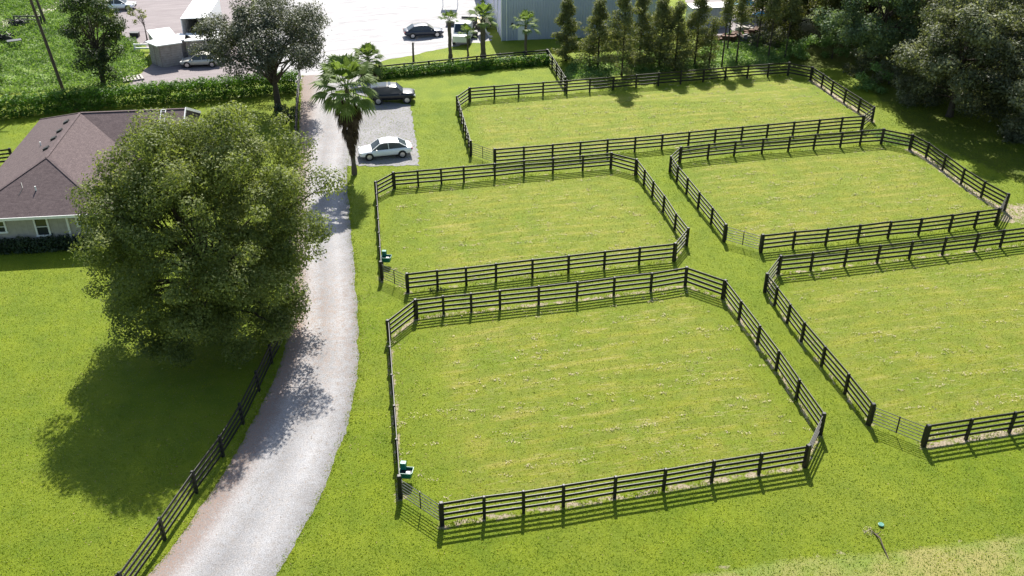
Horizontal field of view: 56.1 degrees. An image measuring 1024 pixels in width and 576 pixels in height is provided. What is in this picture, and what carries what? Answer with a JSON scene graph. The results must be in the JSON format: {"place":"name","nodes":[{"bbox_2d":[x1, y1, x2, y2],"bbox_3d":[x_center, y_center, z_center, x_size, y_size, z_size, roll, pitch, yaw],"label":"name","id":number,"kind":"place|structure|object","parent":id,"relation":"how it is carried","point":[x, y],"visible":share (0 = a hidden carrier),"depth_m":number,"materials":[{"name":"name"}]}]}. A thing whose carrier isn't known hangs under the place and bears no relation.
{"place":"outdoors","nodes":[
{"label":"outdoors","id":0,"kind":"place"},
{"bbox_2d":[1,1,61,25],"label":"sand track","id":1,"kind":"structure","parent":0,"point":[36,11],"depth_m":122.13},
{"bbox_2d":[148,74,373,575],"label":"driveway","id":2,"kind":"structure","parent":0,"point":[238,524],"depth_m":51.49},
{"bbox_2d":[0,0,1023,575],"bbox_3d":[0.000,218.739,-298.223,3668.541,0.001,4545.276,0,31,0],"label":"ground","id":3,"kind":"structure","parent":0,"point":[628,100],"depth_m":56.55,"materials":[{"name":"green plant"}]},
{"bbox_2d":[0,148,11,162],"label":"board fence","id":4,"kind":"object","parent":3,"relation":"on","point":[9,151],"visible":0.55,"depth_m":80.56,"materials":[{"name":"black paint"}]},
{"bbox_2d":[0,30,14,40],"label":"junk heap","id":5,"kind":"object","parent":3,"relation":"on","point":[5,37],"visible":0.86,"depth_m":110.45,"materials":[{"name":"plastic"}]},
{"bbox_2d":[3,16,33,25],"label":"junk heap","id":6,"kind":"object","parent":3,"relation":"on","point":[18,21],"visible":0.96,"depth_m":115.52,"materials":[{"name":"plastic"}]},
{"bbox_2d":[13,16,42,23],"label":"rail barrier","id":7,"kind":"object","parent":3,"relation":"on","point":[40,19],"visible":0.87,"depth_m":116.74,"materials":[{"name":"grey metal"}]},
{"bbox_2d":[35,0,45,23],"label":"utility pole","id":8,"kind":"object","parent":3,"relation":"on","point":[41,11],"visible":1,"depth_m":116.53,"materials":[{"name":"brown wood"}]},
{"bbox_2d":[0,233,91,255],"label":"foundation hedge","id":9,"kind":"object","parent":3,"relation":"on","point":[63,243],"visible":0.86,"depth_m":67.89,"materials":[{"name":"green plant"}]},
{"bbox_2d":[29,0,63,90],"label":"utility pole","id":10,"kind":"object","parent":3,"relation":"on","point":[47,47],"visible":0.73,"depth_m":94.39,"materials":[{"name":"brown wood"}]},
{"bbox_2d":[0,0,148,93],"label":"field weeds","id":11,"kind":"object","parent":3,"relation":"on","point":[26,79],"visible":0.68,"depth_m":106.29,"materials":[{"name":"green plant"}]},
{"bbox_2d":[55,0,128,84],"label":"cedar tree","id":12,"kind":"object","parent":3,"relation":"on","point":[96,54],"visible":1,"depth_m":94.87,"materials":[{"name":"green plant"}]},
{"bbox_2d":[0,107,200,248],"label":"brown roof house","id":13,"kind":"structure","parent":3,"relation":"on","point":[46,163],"depth_m":70.27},
{"bbox_2d":[0,221,8,233],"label":"window","id":14,"kind":"structure","parent":13,"relation":"in","point":[3,229],"depth_m":67.61,"materials":[{"name":"white paint"}]},
{"bbox_2d":[33,219,51,236],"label":"window","id":15,"kind":"structure","parent":13,"relation":"in","point":[42,228],"depth_m":67.93,"materials":[{"name":"white paint"}]},
{"bbox_2d":[75,217,90,226],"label":"window","id":16,"kind":"structure","parent":13,"relation":"in","point":[77,221],"depth_m":68.05,"materials":[{"name":"white paint"}]},
{"bbox_2d":[125,2,147,39],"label":"tree","id":17,"kind":"object","parent":3,"relation":"on","point":[138,17],"visible":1,"depth_m":109.85,"materials":[{"name":"green plant"}]},
{"bbox_2d":[133,44,148,50],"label":"white barrier","id":18,"kind":"object","parent":3,"relation":"on","point":[135,48],"visible":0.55,"depth_m":107.59,"materials":[{"name":"metal"}]},
{"bbox_2d":[0,69,300,119],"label":"clipped hedge","id":19,"kind":"object","parent":3,"relation":"on","point":[151,90],"visible":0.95,"depth_m":92.54,"materials":[{"name":"green plant"}]},
{"bbox_2d":[115,0,264,85],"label":"dirt yard","id":20,"kind":"structure","parent":3,"relation":"on","point":[164,13],"depth_m":116.19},
{"bbox_2d":[103,0,136,9],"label":"sedan","id":21,"kind":"object","parent":20,"relation":"on","point":[120,3],"visible":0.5,"depth_m":121.92,"materials":[{"name":"white paint"}]},
{"bbox_2d":[123,74,144,82],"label":"pallet","id":22,"kind":"object","parent":20,"relation":"on","point":[137,78],"visible":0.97,"depth_m":99.47,"materials":[{"name":"wood"}]},
{"bbox_2d":[129,31,139,36],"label":"crate","id":23,"kind":"object","parent":20,"relation":"on","point":[134,33],"visible":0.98,"depth_m":112.18,"materials":[{"name":"plastic"}]},
{"bbox_2d":[147,27,182,67],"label":"storage shed","id":24,"kind":"structure","parent":20,"relation":"on","point":[167,40],"depth_m":102.99,"materials":[{"name":"white paint"}]},
{"bbox_2d":[145,33,191,67],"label":"storage shed","id":25,"kind":"structure","parent":20,"relation":"on","point":[155,53],"depth_m":103.20,"materials":[{"name":"white paint"}]},
{"bbox_2d":[179,51,220,67],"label":"sedan","id":26,"kind":"object","parent":20,"relation":"on","point":[187,62],"visible":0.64,"depth_m":102.54,"materials":[{"name":"grey paint"}]},
{"bbox_2d":[180,0,222,33],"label":"box trailer","id":27,"kind":"object","parent":20,"relation":"on","point":[195,9],"visible":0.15,"depth_m":108.94,"materials":[{"name":"white metal"}]},
{"bbox_2d":[184,31,227,59],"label":"storage shed","id":28,"kind":"structure","parent":20,"relation":"on","point":[189,40],"depth_m":103.86,"materials":[{"name":"white paint"}]},
{"bbox_2d":[114,71,300,575],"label":"board fence","id":29,"kind":"object","parent":3,"relation":"on","point":[193,481],"visible":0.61,"depth_m":47.65,"materials":[{"name":"black paint"}]},
{"bbox_2d":[64,95,352,368],"bbox_3d":[-17.286,-3.601,55.723,16.053,14.631,15.548,0,31,0],"label":"oak tree","id":30,"kind":"object","parent":3,"relation":"on","point":[181,183],"visible":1,"depth_m":53.05,"materials":[{"name":"green plant"}]},
{"bbox_2d":[186,0,332,110],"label":"oak tree","id":31,"kind":"object","parent":3,"relation":"on","point":[268,24],"visible":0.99,"depth_m":87.11,"materials":[{"name":"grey plant"}]},
{"bbox_2d":[269,102,298,122],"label":"leafy bush","id":32,"kind":"object","parent":3,"relation":"on","point":[282,108],"visible":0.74,"depth_m":89.00,"materials":[{"name":"green plant"}]},
{"bbox_2d":[307,52,380,175],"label":"palm tree","id":33,"kind":"object","parent":3,"relation":"on","point":[349,116],"visible":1,"depth_m":74.97,"materials":[{"name":"green plant"}]},
{"bbox_2d":[352,42,383,80],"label":"palm tree","id":34,"kind":"object","parent":3,"relation":"on","point":[368,49],"visible":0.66,"depth_m":98.01,"materials":[{"name":"green plant"}]},
{"bbox_2d":[247,0,491,81],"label":"gravel lot","id":35,"kind":"structure","parent":3,"relation":"on","point":[380,25],"depth_m":116.55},
{"bbox_2d":[403,22,443,38],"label":"sedan","id":36,"kind":"object","parent":35,"relation":"on","point":[413,30],"visible":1,"depth_m":111.81,"materials":[{"name":"grey paint"}]},
{"bbox_2d":[452,16,477,44],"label":"work truck","id":37,"kind":"object","parent":35,"relation":"on","point":[460,38],"visible":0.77,"depth_m":109.47,"materials":[{"name":"white metal"}]},
{"bbox_2d":[476,16,490,27],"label":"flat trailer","id":38,"kind":"object","parent":35,"relation":"on","point":[486,21],"visible":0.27,"depth_m":115.59,"materials":[{"name":"metal"}]},
{"bbox_2d":[342,102,419,166],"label":"parking pad","id":39,"kind":"object","parent":3,"relation":"on","point":[387,109],"visible":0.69,"depth_m":87.34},
{"bbox_2d":[358,137,412,160],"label":"sedan","id":40,"kind":"object","parent":39,"relation":"on","point":[387,146],"visible":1,"depth_m":81.76,"materials":[{"name":"white paint"}]},
{"bbox_2d":[369,82,415,104],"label":"suv","id":41,"kind":"object","parent":39,"relation":"on","point":[390,90],"visible":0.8,"depth_m":92.96,"materials":[{"name":"black paint"}]},
{"bbox_2d":[381,250,391,264],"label":"waterer","id":42,"kind":"object","parent":3,"relation":"on","point":[385,257],"visible":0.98,"depth_m":66.03,"materials":[{"name":"green plastic"}]},
{"bbox_2d":[398,460,413,478],"bbox_3d":[-5.231,9.171,47.639,0.680,1.030,0.622,3,31,5],"label":"waterer","id":43,"kind":"object","parent":3,"relation":"on","point":[406,472],"visible":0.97,"depth_m":47.52,"materials":[{"name":"green plastic"}]},
{"bbox_2d":[412,38,416,61],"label":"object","id":44,"kind":"object","parent":3,"relation":"on","point":[413,59],"visible":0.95,"depth_m":104.06,"materials":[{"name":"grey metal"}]},
{"bbox_2d":[429,287,448,291],"bbox_3d":[-4.849,0.066,63.315,1.391,0.382,0.654,0,31,0],"label":"weed clump","id":45,"kind":"object","parent":3,"relation":"on","point":[437,288],"visible":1,"depth_m":63.31,"materials":[{"name":"green plant"}]},
{"bbox_2d":[438,9,460,57],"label":"palm tree","id":46,"kind":"object","parent":3,"relation":"on","point":[450,13],"visible":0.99,"depth_m":103.90,"materials":[{"name":"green plant"}]},
{"bbox_2d":[378,49,546,76],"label":"board fence","id":47,"kind":"object","parent":3,"relation":"on","point":[452,59],"visible":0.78,"depth_m":102.00,"materials":[{"name":"black paint"}]},
{"bbox_2d":[380,53,550,79],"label":"clipped hedge","id":48,"kind":"object","parent":3,"relation":"on","point":[480,64],"visible":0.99,"depth_m":101.51,"materials":[{"name":"green plant"}]},
{"bbox_2d":[457,22,476,56],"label":"palm tree","id":49,"kind":"object","parent":3,"relation":"on","point":[466,27],"visible":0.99,"depth_m":104.63,"materials":[{"name":"green plant"}]},
{"bbox_2d":[464,2,499,57],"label":"palm tree","id":50,"kind":"object","parent":3,"relation":"on","point":[482,7],"visible":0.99,"depth_m":103.70,"materials":[{"name":"green plant"}]},
{"bbox_2d":[3,197,997,574],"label":"fallen leaves","id":51,"kind":"object","parent":3,"relation":"on","point":[307,395],"depth_m":53.38,"materials":[{"name":"brown plant"}]},
{"bbox_2d":[511,9,539,53],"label":"palm tree","id":52,"kind":"object","parent":3,"relation":"on","point":[525,15],"visible":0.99,"depth_m":105.19,"materials":[{"name":"green plant"}]},
{"bbox_2d":[374,152,689,292],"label":"board fence","id":53,"kind":"object","parent":3,"relation":"on","point":[636,170],"visible":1,"depth_m":68.55,"materials":[{"name":"black paint"}]},
{"bbox_2d":[382,264,405,287],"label":"field gate","id":54,"kind":"structure","parent":53,"relation":"attached to","point":[394,276],"depth_m":63.66,"materials":[{"name":"grey metal"}]},
{"bbox_2d":[547,49,566,89],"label":"board fence","id":55,"kind":"object","parent":3,"relation":"on","point":[556,68],"visible":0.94,"depth_m":99.93,"materials":[{"name":"black paint"}]},
{"bbox_2d":[549,0,583,60],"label":"cypress tree","id":56,"kind":"object","parent":3,"relation":"on","point":[570,26],"visible":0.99,"depth_m":102.63,"materials":[{"name":"green plant"}]},
{"bbox_2d":[575,0,618,66],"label":"cypress tree","id":57,"kind":"object","parent":3,"relation":"on","point":[598,20],"visible":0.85,"depth_m":101.21,"materials":[{"name":"green plant"}]},
{"bbox_2d":[385,266,826,526],"bbox_3d":[4.189,4.908,54.337,23.032,1.503,18.461,-7,32,-11],"label":"board fence","id":58,"kind":"object","parent":3,"relation":"on","point":[760,459],"visible":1,"depth_m":50.87,"materials":[{"name":"black paint"}]},
{"bbox_2d":[400,480,438,519],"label":"field gate","id":59,"kind":"structure","parent":58,"relation":"attached to","point":[419,497],"depth_m":45.69,"materials":[{"name":"grey metal"}]},
{"bbox_2d":[593,0,654,75],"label":"cypress tree","id":60,"kind":"object","parent":3,"relation":"on","point":[625,22],"visible":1,"depth_m":98.41,"materials":[{"name":"green plant"}]},
{"bbox_2d":[622,0,658,59],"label":"cypress tree","id":61,"kind":"object","parent":3,"relation":"on","point":[641,4],"visible":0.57,"depth_m":102.30,"materials":[{"name":"green plant"}]},
{"bbox_2d":[632,0,688,68],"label":"cypress tree","id":62,"kind":"object","parent":3,"relation":"on","point":[661,18],"visible":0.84,"depth_m":100.37,"materials":[{"name":"green plant"}]},
{"bbox_2d":[456,62,875,162],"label":"board fence","id":63,"kind":"object","parent":3,"relation":"on","point":[607,147],"visible":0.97,"depth_m":88.59,"materials":[{"name":"black paint"}]},
{"bbox_2d":[471,143,492,160],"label":"field gate","id":64,"kind":"structure","parent":63,"relation":"attached to","point":[482,152],"depth_m":81.45,"materials":[{"name":"grey metal"}]},
{"bbox_2d":[655,0,696,70],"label":"cypress tree","id":65,"kind":"object","parent":3,"relation":"on","point":[683,33],"visible":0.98,"depth_m":99.80,"materials":[{"name":"green plant"}]},
{"bbox_2d":[562,29,798,78],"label":"scrub undergrowth","id":66,"kind":"object","parent":3,"relation":"on","point":[730,59],"visible":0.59,"depth_m":104.41,"materials":[{"name":"green plant"}]},
{"bbox_2d":[672,0,718,68],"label":"cypress tree","id":67,"kind":"object","parent":3,"relation":"on","point":[703,6],"visible":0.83,"depth_m":100.75,"materials":[{"name":"green plant"}]},
{"bbox_2d":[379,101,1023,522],"bbox_3d":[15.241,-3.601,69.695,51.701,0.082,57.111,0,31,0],"label":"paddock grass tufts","id":68,"kind":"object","parent":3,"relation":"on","point":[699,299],"visible":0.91,"depth_m":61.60,"materials":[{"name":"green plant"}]},
{"bbox_2d":[390,77,1023,509],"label":"grass clippings","id":69,"kind":"object","parent":3,"relation":"on","point":[684,293],"depth_m":62.94,"materials":[{"name":"green plant"}]},
{"bbox_2d":[698,16,722,66],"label":"cypress tree","id":70,"kind":"object","parent":3,"relation":"on","point":[714,26],"visible":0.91,"depth_m":101.45,"materials":[{"name":"green plant"}]},
{"bbox_2d":[717,0,738,66],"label":"cypress tree","id":71,"kind":"object","parent":3,"relation":"on","point":[728,12],"visible":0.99,"depth_m":100.16,"materials":[{"name":"green plant"}]},
{"bbox_2d":[722,0,739,50],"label":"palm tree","id":72,"kind":"object","parent":3,"relation":"on","point":[730,26],"visible":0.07,"depth_m":106.83,"materials":[{"name":"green plant"}]},
{"bbox_2d":[733,0,753,62],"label":"cypress tree","id":73,"kind":"object","parent":3,"relation":"on","point":[742,13],"visible":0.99,"depth_m":101.09,"materials":[{"name":"green plant"}]},
{"bbox_2d":[750,0,768,49],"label":"cypress tree","id":74,"kind":"object","parent":3,"relation":"on","point":[757,3],"visible":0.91,"depth_m":105.73,"materials":[{"name":"green plant"}]},
{"bbox_2d":[747,26,787,49],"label":"understory shrub","id":75,"kind":"object","parent":3,"relation":"on","point":[774,39],"visible":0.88,"depth_m":108.44,"materials":[{"name":"green plant"}]},
{"bbox_2d":[758,0,787,58],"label":"cypress tree","id":76,"kind":"object","parent":3,"relation":"on","point":[774,6],"visible":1,"depth_m":102.37,"materials":[{"name":"green plant"}]},
{"bbox_2d":[732,0,844,43],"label":"forest tree","id":77,"kind":"object","parent":3,"relation":"on","point":[807,5],"visible":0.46,"depth_m":109.32,"materials":[{"name":"green plant"}]},
{"bbox_2d":[777,0,804,58],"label":"cypress tree","id":78,"kind":"object","parent":3,"relation":"on","point":[790,9],"visible":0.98,"depth_m":102.45,"materials":[{"name":"green plant"}]},
{"bbox_2d":[775,33,821,59],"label":"understory shrub","id":79,"kind":"object","parent":3,"relation":"on","point":[796,50],"visible":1,"depth_m":104.42,"materials":[{"name":"green plant"}]},
{"bbox_2d":[817,31,853,58],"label":"understory shrub","id":80,"kind":"object","parent":3,"relation":"on","point":[826,40],"visible":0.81,"depth_m":104.90,"materials":[{"name":"green plant"}]},
{"bbox_2d":[668,128,1010,252],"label":"board fence","id":81,"kind":"object","parent":3,"relation":"on","point":[1003,207],"visible":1,"depth_m":75.00,"materials":[{"name":"black paint"}]},
{"bbox_2d":[726,227,760,248],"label":"field gate","id":82,"kind":"structure","parent":81,"relation":"attached to","point":[743,237],"depth_m":68.32,"materials":[{"name":"grey metal"}]},
{"bbox_2d":[842,47,882,75],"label":"understory shrub","id":83,"kind":"object","parent":3,"relation":"on","point":[864,58],"visible":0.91,"depth_m":100.35,"materials":[{"name":"green plant"}]},
{"bbox_2d":[821,0,918,38],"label":"forest tree","id":84,"kind":"object","parent":3,"relation":"on","point":[870,9],"visible":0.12,"depth_m":107.17,"materials":[{"name":"green plant"}]},
{"bbox_2d":[852,61,894,93],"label":"understory shrub","id":85,"kind":"object","parent":3,"relation":"on","point":[869,84],"visible":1,"depth_m":95.99,"materials":[{"name":"green plant"}]},
{"bbox_2d":[808,0,940,70],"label":"forest tree","id":86,"kind":"object","parent":3,"relation":"on","point":[886,33],"visible":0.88,"depth_m":97.65,"materials":[{"name":"green plant"}]},
{"bbox_2d":[870,59,912,86],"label":"understory shrub","id":87,"kind":"object","parent":3,"relation":"on","point":[896,73],"visible":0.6,"depth_m":97.55,"materials":[{"name":"green plant"}]},
{"bbox_2d":[763,227,1023,425],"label":"board fence","id":88,"kind":"object","parent":3,"relation":"on","point":[802,334],"visible":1,"depth_m":65.26,"materials":[{"name":"black paint"}]},
{"bbox_2d":[872,407,925,442],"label":"field gate","id":89,"kind":"structure","parent":88,"relation":"attached to","point":[899,420],"depth_m":50.49,"materials":[{"name":"grey metal"}]},
{"bbox_2d":[871,127,917,145],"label":"strip undergrowth","id":90,"kind":"object","parent":3,"relation":"on","point":[888,144],"visible":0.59,"depth_m":85.62,"materials":[{"name":"green plant"}]},
{"bbox_2d":[891,74,921,107],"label":"understory shrub","id":91,"kind":"object","parent":3,"relation":"on","point":[904,78],"visible":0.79,"depth_m":92.70,"materials":[{"name":"green plant"}]},
{"bbox_2d":[918,75,951,96],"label":"understory shrub","id":92,"kind":"object","parent":3,"relation":"on","point":[944,85],"visible":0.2,"depth_m":94.70,"materials":[{"name":"green plant"}]},
{"bbox_2d":[886,0,1023,121],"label":"forest tree","id":93,"kind":"object","parent":3,"relation":"on","point":[964,39],"visible":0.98,"depth_m":85.21,"materials":[{"name":"green plant"}]},
{"bbox_2d":[905,0,1023,80],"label":"forest tree","id":94,"kind":"object","parent":3,"relation":"on","point":[931,2],"visible":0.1,"depth_m":95.19,"materials":[{"name":"green plant"}]},
{"bbox_2d":[920,411,1023,447],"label":"board fence","id":95,"kind":"object","parent":3,"relation":"on","point":[929,429],"visible":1,"depth_m":50.21,"materials":[{"name":"black paint"}]},
{"bbox_2d":[991,0,1023,78],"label":"forest tree","id":96,"kind":"object","parent":3,"relation":"on","point":[1013,33],"visible":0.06,"depth_m":89.43,"materials":[{"name":"green plant"}]},
{"bbox_2d":[997,111,1023,144],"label":"understory shrub","id":97,"kind":"object","parent":3,"relation":"on","point":[1008,124],"visible":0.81,"depth_m":84.87,"materials":[{"name":"green plant"}]},
{"bbox_2d":[999,60,1023,143],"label":"forest tree","id":98,"kind":"object","parent":3,"relation":"on","point":[1017,99],"visible":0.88,"depth_m":82.76,"materials":[{"name":"green plant"}]},
{"bbox_2d":[484,0,658,40],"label":"metal building","id":99,"kind":"structure","parent":0,"point":[546,13],"depth_m":110.75,"materials":[{"name":"white paint"}]},
{"bbox_2d":[518,22,524,39],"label":"door","id":100,"kind":"structure","parent":99,"relation":"in","point":[521,36],"depth_m":110.96,"materials":[{"name":"white metal"}]},
{"bbox_2d":[685,0,770,44],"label":"scrap yard floor","id":101,"kind":"structure","parent":0,"point":[721,31],"depth_m":117.29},
{"bbox_2d":[685,2,730,28],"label":"shipping crate","id":102,"kind":"object","parent":101,"relation":"on","point":[716,9],"visible":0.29,"depth_m":115.00,"materials":[{"name":"metal"}]},
{"bbox_2d":[716,33,737,42],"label":"scrap heap","id":103,"kind":"object","parent":101,"relation":"on","point":[722,36],"visible":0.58,"depth_m":110.29,"materials":[{"name":"metal"}]},
{"bbox_2d":[735,23,753,32],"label":"scrap heap","id":104,"kind":"object","parent":101,"relation":"on","point":[747,28],"visible":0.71,"depth_m":113.49,"materials":[{"name":"metal"}]},
{"bbox_2d":[737,33,759,41],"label":"scrap heap","id":105,"kind":"object","parent":101,"relation":"on","point":[745,37],"visible":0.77,"depth_m":110.43,"materials":[{"name":"grey metal"}]},
{"bbox_2d":[743,26,762,35],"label":"scrap heap","id":106,"kind":"object","parent":101,"relation":"on","point":[752,30],"visible":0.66,"depth_m":112.27,"materials":[{"name":"metal"}]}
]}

